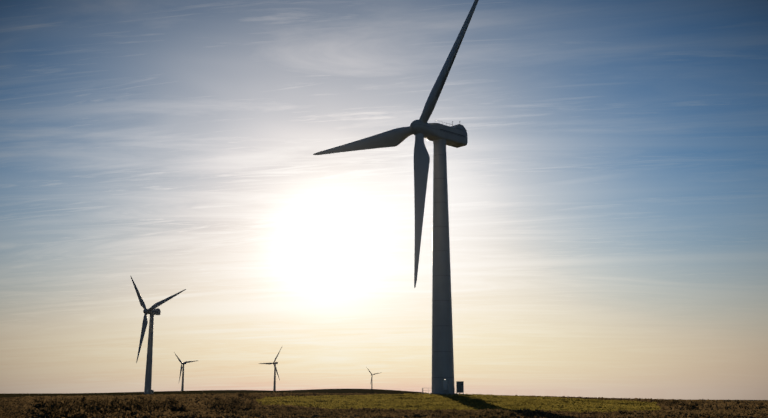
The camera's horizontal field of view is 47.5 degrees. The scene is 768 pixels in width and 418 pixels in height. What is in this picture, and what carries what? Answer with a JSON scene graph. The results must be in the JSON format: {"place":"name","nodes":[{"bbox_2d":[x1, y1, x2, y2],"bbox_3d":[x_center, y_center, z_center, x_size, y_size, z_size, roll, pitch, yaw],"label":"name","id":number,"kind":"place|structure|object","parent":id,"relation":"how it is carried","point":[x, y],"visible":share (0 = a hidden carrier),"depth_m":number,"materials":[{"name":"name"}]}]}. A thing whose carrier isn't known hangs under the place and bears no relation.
{"place":"outdoors","nodes":[
{"label":"outdoors","id":0,"kind":"place"},
{"bbox_2d":[0,389,766,400],"bbox_3d":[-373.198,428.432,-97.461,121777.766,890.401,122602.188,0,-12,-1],"label":"ground","id":1,"kind":"structure","parent":0,"point":[352,391],"depth_m":1796.68,"materials":[{"name":"brown soil"}]},
{"bbox_2d":[130,275,185,393],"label":"wind turbine","id":2,"kind":"object","parent":1,"relation":"on","point":[152,311],"visible":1,"depth_m":662.38,"materials":[{"name":"grey metal"}]},
{"bbox_2d":[175,354,198,390],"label":"wind turbine","id":3,"kind":"object","parent":1,"relation":"on","point":[182,385],"visible":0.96,"depth_m":1895.16,"materials":[{"name":"grey metal"}]},
{"bbox_2d":[258,347,281,390],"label":"wind turbine","id":4,"kind":"object","parent":1,"relation":"on","point":[274,363],"visible":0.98,"depth_m":1994.87,"materials":[{"name":"grey metal"}]},
{"bbox_2d":[0,392,767,417],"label":"grass field","id":5,"kind":"structure","parent":1,"relation":"on","point":[8,407],"depth_m":98.97,"materials":[{"name":"green plant"}]},
{"bbox_2d":[313,0,478,394],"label":"wind turbine","id":6,"kind":"object","parent":1,"relation":"on","point":[441,136],"visible":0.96,"depth_m":202.72,"materials":[{"name":"paint"}]},
{"bbox_2d":[31,392,766,417],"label":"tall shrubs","id":7,"kind":"object","parent":1,"relation":"on","point":[61,409],"visible":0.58,"depth_m":92.02,"materials":[{"name":"green plant"}]},
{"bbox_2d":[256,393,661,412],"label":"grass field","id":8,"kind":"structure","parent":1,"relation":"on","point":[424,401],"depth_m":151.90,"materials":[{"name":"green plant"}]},
{"bbox_2d":[0,0,767,399],"label":"sky","id":9,"kind":"structure","parent":0,"point":[608,186],"materials":[{"name":"blue"}]}
]}

